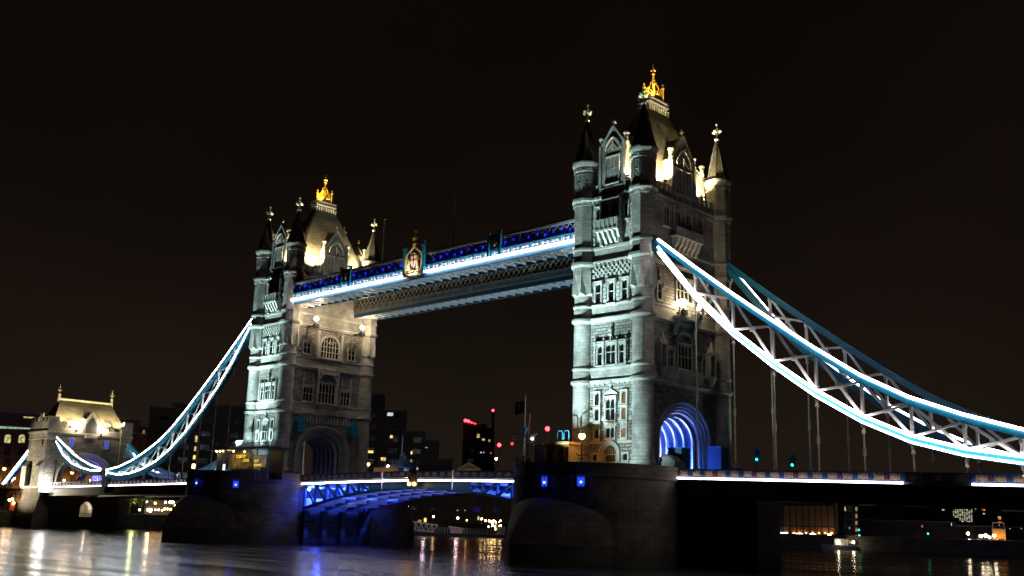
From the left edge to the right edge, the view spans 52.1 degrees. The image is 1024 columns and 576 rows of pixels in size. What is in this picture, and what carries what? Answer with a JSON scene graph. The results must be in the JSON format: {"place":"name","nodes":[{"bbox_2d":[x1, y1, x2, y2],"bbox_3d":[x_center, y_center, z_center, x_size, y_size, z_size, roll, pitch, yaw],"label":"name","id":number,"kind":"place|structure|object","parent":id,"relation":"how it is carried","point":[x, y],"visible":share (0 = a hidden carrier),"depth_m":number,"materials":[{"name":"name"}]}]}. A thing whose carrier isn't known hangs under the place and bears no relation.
{"place":"outdoors","nodes":[
{"label":"outdoors","id":0,"kind":"place"},
{"bbox_2d":[139,500,177,514],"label":"cafe terrace","id":1,"kind":"structure","parent":0,"point":[163,507],"depth_m":305.60,"materials":[{"name":"metal"}]},
{"bbox_2d":[138,402,245,513],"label":"building","id":2,"kind":"structure","parent":0,"point":[162,420],"depth_m":344.12,"materials":[{"name":"concrete"}]},
{"bbox_2d":[389,436,413,477],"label":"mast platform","id":3,"kind":"structure","parent":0,"point":[401,466],"depth_m":205.30,"materials":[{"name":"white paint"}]},
{"bbox_2d":[367,393,453,478],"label":"apartment block","id":4,"kind":"structure","parent":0,"point":[387,430],"depth_m":384.77,"materials":[{"name":"concrete"}]},
{"bbox_2d":[457,463,480,469],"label":"market hall","id":5,"kind":"structure","parent":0,"point":[468,466],"depth_m":393.79,"materials":[{"name":"beige paint"}]},
{"bbox_2d":[462,419,493,477],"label":"tower block","id":6,"kind":"structure","parent":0,"point":[478,444],"depth_m":515.24,"materials":[{"name":"black glass"}]},
{"bbox_2d":[0,527,1023,575],"bbox_3d":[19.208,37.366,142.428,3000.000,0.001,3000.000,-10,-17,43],"label":"water","id":7,"kind":"structure","parent":0,"point":[68,552],"depth_m":129.68,"materials":[{"name":"black liquid"}]},
{"bbox_2d":[161,470,414,543],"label":"bridge pier","id":8,"kind":"structure","parent":7,"relation":"in","point":[227,506],"depth_m":182.89,"materials":[{"name":"stone"}]},
{"bbox_2d":[47,478,186,498],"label":"side span deck","id":9,"kind":"structure","parent":8,"relation":"on","point":[147,488],"depth_m":233.75,"materials":[{"name":"metal"}]},
{"bbox_2d":[56,437,102,481],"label":"suspension chain","id":10,"kind":"object","parent":9,"relation":"attached to","point":[91,470],"visible":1,"depth_m":249.91,"materials":[{"name":"blue paint"}]},
{"bbox_2d":[100,468,110,492],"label":"chain joint","id":11,"kind":"object","parent":9,"relation":"attached to","point":[104,482],"visible":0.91,"depth_m":236.75,"materials":[{"name":"blue paint"}]},
{"bbox_2d":[126,443,176,479],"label":"suspension chain","id":12,"kind":"object","parent":9,"relation":"attached to","point":[132,451],"visible":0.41,"depth_m":260.56,"materials":[{"name":"blue paint"}]},
{"bbox_2d":[207,446,291,479],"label":"ticket kiosk","id":13,"kind":"object","parent":8,"relation":"on","point":[267,459],"visible":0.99,"depth_m":185.25,"materials":[{"name":"metal"}]},
{"bbox_2d":[233,438,282,447],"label":"terrace railing","id":14,"kind":"object","parent":13,"relation":"on","point":[254,442],"visible":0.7,"depth_m":187.50,"materials":[{"name":"white metal"}]},
{"bbox_2d":[243,176,380,480],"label":"bridge tower","id":15,"kind":"structure","parent":8,"relation":"on","point":[312,386],"depth_m":202.09,"materials":[{"name":"stone"}]},
{"bbox_2d":[107,318,251,479],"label":"suspension chain","id":16,"kind":"object","parent":15,"relation":"hanging from","point":[236,350],"visible":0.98,"depth_m":215.87,"materials":[{"name":"blue paint"}]},
{"bbox_2d":[182,440,305,477],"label":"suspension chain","id":17,"kind":"object","parent":15,"relation":"hanging from","point":[213,465],"visible":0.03,"depth_m":241.39,"materials":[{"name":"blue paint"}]},
{"bbox_2d":[260,422,268,441],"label":"window","id":18,"kind":"structure","parent":15,"relation":"in","point":[265,425],"depth_m":196.13,"materials":[{"name":"white glass"}]},
{"bbox_2d":[261,338,268,356],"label":"window","id":19,"kind":"structure","parent":15,"relation":"in","point":[264,341],"depth_m":201.15,"materials":[{"name":"white glass"}]},
{"bbox_2d":[263,383,271,400],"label":"window","id":20,"kind":"structure","parent":15,"relation":"in","point":[267,387],"depth_m":197.86,"materials":[{"name":"white glass"}]},
{"bbox_2d":[267,337,275,355],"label":"window","id":21,"kind":"structure","parent":15,"relation":"in","point":[271,342],"depth_m":199.53,"materials":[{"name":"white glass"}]},
{"bbox_2d":[274,336,280,354],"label":"window","id":22,"kind":"structure","parent":15,"relation":"in","point":[278,347],"depth_m":198.10,"materials":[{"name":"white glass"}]},
{"bbox_2d":[273,246,283,268],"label":"window","id":23,"kind":"structure","parent":15,"relation":"in","point":[280,247],"depth_m":203.34,"materials":[{"name":"grey glass"}]},
{"bbox_2d":[302,339,312,355],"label":"window","id":24,"kind":"structure","parent":15,"relation":"in","point":[306,344],"depth_m":198.88,"materials":[{"name":"beige glass"}]},
{"bbox_2d":[300,384,314,402],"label":"window","id":25,"kind":"structure","parent":15,"relation":"in","point":[307,393],"depth_m":197.57,"materials":[{"name":"grey glass"}]},
{"bbox_2d":[318,382,336,405],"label":"window","id":26,"kind":"structure","parent":15,"relation":"in","point":[327,391],"depth_m":200.98,"materials":[{"name":"grey glass"}]},
{"bbox_2d":[316,330,343,361],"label":"window","id":27,"kind":"structure","parent":15,"relation":"in","point":[329,347],"depth_m":202.80,"materials":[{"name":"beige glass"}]},
{"bbox_2d":[339,389,351,407],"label":"window","id":28,"kind":"structure","parent":15,"relation":"in","point":[345,395],"depth_m":203.84,"materials":[{"name":"grey glass"}]},
{"bbox_2d":[346,347,356,362],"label":"window","id":29,"kind":"structure","parent":15,"relation":"in","point":[351,352],"depth_m":206.34,"materials":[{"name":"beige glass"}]},
{"bbox_2d":[373,459,408,478],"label":"control cabin","id":30,"kind":"object","parent":8,"relation":"on","point":[380,469],"visible":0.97,"depth_m":209.10,"materials":[{"name":"beige paint"}]},
{"bbox_2d":[301,471,482,523],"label":"bascule leaf","id":31,"kind":"object","parent":8,"relation":"attached to","point":[362,493],"visible":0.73,"depth_m":182.64,"materials":[{"name":"blue paint"}]},
{"bbox_2d":[407,474,417,485],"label":"navigation light","id":32,"kind":"object","parent":31,"relation":"attached to","point":[412,479],"visible":1,"depth_m":166.96,"materials":[{"name":"metal"}]},
{"bbox_2d":[414,527,505,537],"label":"landing stage","id":33,"kind":"object","parent":7,"relation":"on","point":[500,532],"visible":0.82,"depth_m":325.87,"materials":[{"name":"metal"}]},
{"bbox_2d":[413,521,437,532],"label":"landing truss","id":34,"kind":"object","parent":33,"relation":"attached to","point":[432,531],"visible":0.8,"depth_m":328.41,"materials":[{"name":"grey metal"}]},
{"bbox_2d":[495,443,500,544],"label":"warning light","id":35,"kind":"object","parent":7,"relation":"in","point":[499,445],"visible":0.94,"depth_m":230.01,"materials":[{"name":"metal"}]},
{"bbox_2d":[504,462,780,567],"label":"bridge pier","id":36,"kind":"structure","parent":7,"relation":"in","point":[599,514],"depth_m":126.36,"materials":[{"name":"stone"}]},
{"bbox_2d":[416,470,513,501],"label":"bascule leaf","id":37,"kind":"object","parent":36,"relation":"attached to","point":[497,484],"visible":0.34,"depth_m":159.32,"materials":[{"name":"blue paint"}]},
{"bbox_2d":[515,456,530,463],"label":"guard rail","id":38,"kind":"object","parent":36,"relation":"on","point":[522,459],"visible":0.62,"depth_m":141.07,"materials":[{"name":"grey metal"}]},
{"bbox_2d":[511,395,536,462],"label":"signal mast","id":39,"kind":"object","parent":36,"relation":"on","point":[520,406],"visible":0.99,"depth_m":144.00,"materials":[{"name":"black metal"}]},
{"bbox_2d":[540,475,548,487],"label":"window","id":40,"kind":"structure","parent":36,"relation":"in","point":[544,482],"depth_m":127.75,"materials":[{"name":"glass"}]},
{"bbox_2d":[532,430,588,461],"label":"control cabin","id":41,"kind":"object","parent":36,"relation":"on","point":[563,451],"visible":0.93,"depth_m":139.66,"materials":[{"name":"brown stone"}]},
{"bbox_2d":[547,448,551,461],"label":"window","id":42,"kind":"structure","parent":41,"relation":"in","point":[549,450],"depth_m":140.15,"materials":[{"name":"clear glass"}]},
{"bbox_2d":[576,474,585,486],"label":"window","id":43,"kind":"structure","parent":36,"relation":"in","point":[580,481],"depth_m":125.68,"materials":[{"name":"glass"}]},
{"bbox_2d":[576,429,587,461],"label":"street lamp","id":44,"kind":"object","parent":36,"relation":"on","point":[581,435],"visible":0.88,"depth_m":137.33,"materials":[{"name":"metal"}]},
{"bbox_2d":[571,64,732,477],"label":"bridge tower","id":45,"kind":"structure","parent":36,"relation":"on","point":[633,383],"depth_m":145.20,"materials":[{"name":"stone"}]},
{"bbox_2d":[291,217,574,308],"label":"walkway","id":46,"kind":"structure","parent":45,"relation":"attached to","point":[415,267],"depth_m":170.44,"materials":[{"name":"blue paint"}]},
{"bbox_2d":[354,257,572,320],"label":"walkway","id":47,"kind":"structure","parent":45,"relation":"attached to","point":[538,278],"depth_m":187.22,"materials":[{"name":"blue paint"}]},
{"bbox_2d":[592,427,600,440],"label":"window","id":48,"kind":"structure","parent":45,"relation":"in","point":[596,430],"depth_m":140.89,"materials":[{"name":"black glass"}]},
{"bbox_2d":[592,391,601,407],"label":"window","id":49,"kind":"structure","parent":45,"relation":"in","point":[597,395],"depth_m":141.96,"materials":[{"name":"grey glass"}]},
{"bbox_2d":[592,408,601,423],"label":"window","id":50,"kind":"structure","parent":45,"relation":"in","point":[596,411],"depth_m":141.51,"materials":[{"name":"grey glass"}]},
{"bbox_2d":[594,206,599,225],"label":"window","id":51,"kind":"structure","parent":45,"relation":"in","point":[596,209],"depth_m":147.94,"materials":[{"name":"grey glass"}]},
{"bbox_2d":[593,280,603,305],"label":"window","id":52,"kind":"structure","parent":45,"relation":"in","point":[597,285],"depth_m":145.18,"materials":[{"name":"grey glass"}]},
{"bbox_2d":[595,343,604,366],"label":"window","id":53,"kind":"structure","parent":45,"relation":"in","point":[598,349],"depth_m":143.11,"materials":[{"name":"grey glass"}]},
{"bbox_2d":[598,440,620,462],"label":"doorway","id":54,"kind":"structure","parent":45,"relation":"in","point":[609,451],"depth_m":138.92,"materials":[{"name":"stone"}]},
{"bbox_2d":[603,426,616,440],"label":"window","id":55,"kind":"structure","parent":45,"relation":"in","point":[609,431],"depth_m":139.42,"materials":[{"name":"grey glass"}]},
{"bbox_2d":[603,341,616,365],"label":"window","id":56,"kind":"structure","parent":45,"relation":"in","point":[609,347],"depth_m":141.82,"materials":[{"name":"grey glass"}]},
{"bbox_2d":[603,395,617,422],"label":"window","id":57,"kind":"structure","parent":45,"relation":"in","point":[610,402],"depth_m":140.10,"materials":[{"name":"grey glass"}]},
{"bbox_2d":[604,203,617,218],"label":"window","id":58,"kind":"structure","parent":45,"relation":"in","point":[615,206],"depth_m":146.32,"materials":[{"name":"black glass"}]},
{"bbox_2d":[606,278,616,303],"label":"window","id":59,"kind":"structure","parent":45,"relation":"in","point":[610,283],"depth_m":143.60,"materials":[{"name":"grey glass"}]},
{"bbox_2d":[604,153,619,185],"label":"window","id":60,"kind":"structure","parent":45,"relation":"in","point":[614,156],"depth_m":147.36,"materials":[{"name":"glass"}]},
{"bbox_2d":[617,341,626,364],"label":"window","id":61,"kind":"structure","parent":45,"relation":"in","point":[620,345],"depth_m":140.51,"materials":[{"name":"grey glass"}]},
{"bbox_2d":[618,426,628,439],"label":"window","id":62,"kind":"structure","parent":45,"relation":"in","point":[623,429],"depth_m":137.76,"materials":[{"name":"brown"}]},
{"bbox_2d":[619,389,628,405],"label":"window","id":63,"kind":"structure","parent":45,"relation":"in","point":[623,392],"depth_m":138.87,"materials":[{"name":"brown"}]},
{"bbox_2d":[619,406,628,421],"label":"window","id":64,"kind":"structure","parent":45,"relation":"in","point":[623,409],"depth_m":138.40,"materials":[{"name":"brown"}]},
{"bbox_2d":[619,276,629,301],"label":"window","id":65,"kind":"structure","parent":45,"relation":"in","point":[624,281],"depth_m":142.06,"materials":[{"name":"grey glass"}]},
{"bbox_2d":[620,452,629,462],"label":"window","id":66,"kind":"structure","parent":45,"relation":"in","point":[625,456],"depth_m":136.89,"materials":[{"name":"grey glass"}]},
{"bbox_2d":[621,199,630,219],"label":"window","id":67,"kind":"structure","parent":45,"relation":"in","point":[625,204],"depth_m":144.44,"materials":[{"name":"grey glass"}]},
{"bbox_2d":[655,279,664,302],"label":"window","id":68,"kind":"structure","parent":45,"relation":"in","point":[660,284],"depth_m":142.58,"materials":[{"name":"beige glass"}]},
{"bbox_2d":[662,202,671,228],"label":"window","id":69,"kind":"structure","parent":45,"relation":"in","point":[666,208],"depth_m":146.18,"materials":[{"name":"grey glass"}]},
{"bbox_2d":[667,345,675,368],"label":"window","id":70,"kind":"structure","parent":45,"relation":"in","point":[671,349],"depth_m":142.58,"materials":[{"name":"grey glass"}]},
{"bbox_2d":[673,206,682,230],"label":"window","id":71,"kind":"structure","parent":45,"relation":"in","point":[678,212],"depth_m":148.19,"materials":[{"name":"grey glass"}]},
{"bbox_2d":[675,166,683,195],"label":"window","id":72,"kind":"structure","parent":45,"relation":"in","point":[676,168],"depth_m":149.24,"materials":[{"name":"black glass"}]},
{"bbox_2d":[676,299,687,315],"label":"wall floodlight","id":73,"kind":"object","parent":45,"relation":"attached to","point":[683,304],"depth_m":144.12,"materials":[{"name":"metal"}]},
{"bbox_2d":[674,275,693,305],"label":"window","id":74,"kind":"structure","parent":45,"relation":"in","point":[681,293],"depth_m":146.68,"materials":[{"name":"beige glass"}]},
{"bbox_2d":[676,341,694,372],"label":"window","id":75,"kind":"structure","parent":45,"relation":"in","point":[684,352],"depth_m":144.90,"materials":[{"name":"black glass"}]},
{"bbox_2d":[684,211,693,230],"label":"window","id":76,"kind":"structure","parent":45,"relation":"in","point":[689,216],"depth_m":150.14,"materials":[{"name":"grey glass"}]},
{"bbox_2d":[685,171,693,199],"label":"window","id":77,"kind":"structure","parent":45,"relation":"in","point":[686,172],"depth_m":151.33,"materials":[{"name":"black glass"}]},
{"bbox_2d":[694,352,703,374],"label":"window","id":78,"kind":"structure","parent":45,"relation":"in","point":[700,356],"depth_m":147.25,"materials":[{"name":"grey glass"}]},
{"bbox_2d":[695,215,703,234],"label":"window","id":79,"kind":"structure","parent":45,"relation":"in","point":[699,221],"depth_m":151.93,"materials":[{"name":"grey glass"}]},
{"bbox_2d":[704,296,712,316],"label":"window","id":80,"kind":"structure","parent":45,"relation":"in","point":[708,299],"depth_m":150.51,"materials":[{"name":"beige glass"}]},
{"bbox_2d":[651,234,1023,476],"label":"suspension chain","id":81,"kind":"object","parent":45,"relation":"hanging from","point":[965,451],"visible":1,"depth_m":118.27,"materials":[{"name":"blue paint"}]},
{"bbox_2d":[727,261,1019,472],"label":"suspension chain","id":82,"kind":"object","parent":45,"relation":"hanging from","point":[739,277],"visible":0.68,"depth_m":136.94,"materials":[{"name":"blue paint"}]},
{"bbox_2d":[657,454,685,468],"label":"stone pedestal","id":83,"kind":"object","parent":36,"relation":"on","point":[669,460],"visible":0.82,"depth_m":134.42,"materials":[{"name":"grey stone"}]},
{"bbox_2d":[667,447,690,468],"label":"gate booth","id":84,"kind":"object","parent":36,"relation":"on","point":[682,454],"visible":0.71,"depth_m":136.37,"materials":[{"name":"black paint"}]},
{"bbox_2d":[707,446,729,468],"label":"gate booth","id":85,"kind":"object","parent":36,"relation":"on","point":[718,457],"visible":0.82,"depth_m":142.97,"materials":[{"name":"blue paint"}]},
{"bbox_2d":[677,469,1023,509],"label":"side span deck","id":86,"kind":"structure","parent":36,"relation":"attached to","point":[1003,491],"depth_m":115.16,"materials":[{"name":"metal"}]},
{"bbox_2d":[754,447,759,469],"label":"traffic light","id":87,"kind":"object","parent":86,"relation":"on","point":[756,455],"visible":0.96,"depth_m":141.39,"materials":[{"name":"metal"}]},
{"bbox_2d":[789,452,795,479],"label":"traffic light","id":88,"kind":"object","parent":86,"relation":"on","point":[792,460],"visible":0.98,"depth_m":137.67,"materials":[{"name":"metal"}]},
{"bbox_2d":[820,538,857,550],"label":"moored boat","id":89,"kind":"object","parent":7,"relation":"on","point":[841,544],"visible":0.98,"depth_m":295.55,"materials":[{"name":"grey metal"}]},
{"bbox_2d":[0,510,1023,556],"bbox_3d":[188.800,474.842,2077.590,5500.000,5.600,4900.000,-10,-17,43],"label":"ground","id":90,"kind":"structure","parent":0,"point":[1013,548],"depth_m":287.52,"materials":[{"name":"stone"}]},
{"bbox_2d":[0,483,22,510],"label":"approach viaduct","id":91,"kind":"object","parent":90,"relation":"on","point":[11,491],"visible":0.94,"depth_m":270.64,"materials":[{"name":"stone"}]},
{"bbox_2d":[12,384,133,529],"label":"shore tower","id":92,"kind":"structure","parent":90,"relation":"on","point":[85,442],"depth_m":265.28,"materials":[{"name":"stone"}]},
{"bbox_2d":[2,451,27,483],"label":"anchor tie","id":93,"kind":"object","parent":92,"relation":"attached to","point":[14,471],"visible":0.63,"depth_m":272.81,"materials":[{"name":"blue paint"}]},
{"bbox_2d":[36,482,49,492],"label":"deck floodlight","id":94,"kind":"object","parent":92,"relation":"attached to","point":[43,488],"visible":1,"depth_m":256.66,"materials":[{"name":"grey"}]},
{"bbox_2d":[0,410,146,513],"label":"warehouse","id":95,"kind":"structure","parent":90,"relation":"on","point":[15,426],"depth_m":310.45,"materials":[{"name":"brick"}]},
{"bbox_2d":[3,446,11,455],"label":"window","id":96,"kind":"structure","parent":95,"relation":"in","point":[7,450],"depth_m":308.18,"materials":[{"name":"glass"}]},
{"bbox_2d":[17,446,25,455],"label":"window","id":97,"kind":"structure","parent":95,"relation":"in","point":[21,450],"depth_m":309.61,"materials":[{"name":"glass"}]},
{"bbox_2d":[125,498,160,513],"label":"broadleaf tree","id":98,"kind":"object","parent":90,"relation":"on","point":[143,500],"visible":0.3,"depth_m":293.56,"materials":[{"name":"green plant"}]},
{"bbox_2d":[149,454,203,499],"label":"broadleaf tree","id":99,"kind":"object","parent":90,"relation":"on","point":[173,468],"visible":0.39,"depth_m":313.34,"materials":[{"name":"green plant"}]},
{"bbox_2d":[408,493,511,524],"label":"building","id":100,"kind":"structure","parent":90,"relation":"on","point":[470,508],"depth_m":363.57,"materials":[{"name":"black brick"}]},
{"bbox_2d":[491,409,494,470],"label":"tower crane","id":101,"kind":"object","parent":90,"relation":"on","point":[492,419],"visible":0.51,"depth_m":556.99,"materials":[{"name":"metal"}]},
{"bbox_2d":[780,501,835,534],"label":"building","id":102,"kind":"structure","parent":90,"relation":"on","point":[807,518],"depth_m":324.58,"materials":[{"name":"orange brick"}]},
{"bbox_2d":[837,503,859,535],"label":"apartment block","id":103,"kind":"structure","parent":90,"relation":"on","point":[848,520],"depth_m":326.07,"materials":[{"name":"black glass"}]},
{"bbox_2d":[991,522,1005,539],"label":"waterside house","id":104,"kind":"structure","parent":90,"relation":"on","point":[1000,534],"depth_m":312.18,"materials":[{"name":"metal"}]},
{"bbox_2d":[0,0,1023,532],"label":"sky","id":105,"kind":"structure","parent":0,"point":[872,150],"materials":[{"name":"black"}]},
{"bbox_2d":[876,505,907,519],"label":"building","id":106,"kind":"structure","parent":0,"point":[888,512],"depth_m":571.57,"materials":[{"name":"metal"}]},
{"bbox_2d":[859,519,1023,540],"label":"warehouse","id":107,"kind":"structure","parent":0,"point":[913,528],"depth_m":337.92,"materials":[{"name":"metal"}]},
{"bbox_2d":[859,506,1023,526],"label":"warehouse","id":108,"kind":"structure","parent":0,"point":[1015,519],"depth_m":609.42,"materials":[{"name":"black"}]},
{"bbox_2d":[935,507,953,520],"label":"building","id":109,"kind":"structure","parent":0,"point":[943,513],"depth_m":544.09,"materials":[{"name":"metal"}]},
{"bbox_2d":[953,508,976,524],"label":"office block","id":110,"kind":"structure","parent":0,"point":[964,516],"depth_m":575.97,"materials":[{"name":"metal"}]},
{"bbox_2d":[975,509,1001,525],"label":"building","id":111,"kind":"structure","parent":0,"point":[986,517],"depth_m":544.52,"materials":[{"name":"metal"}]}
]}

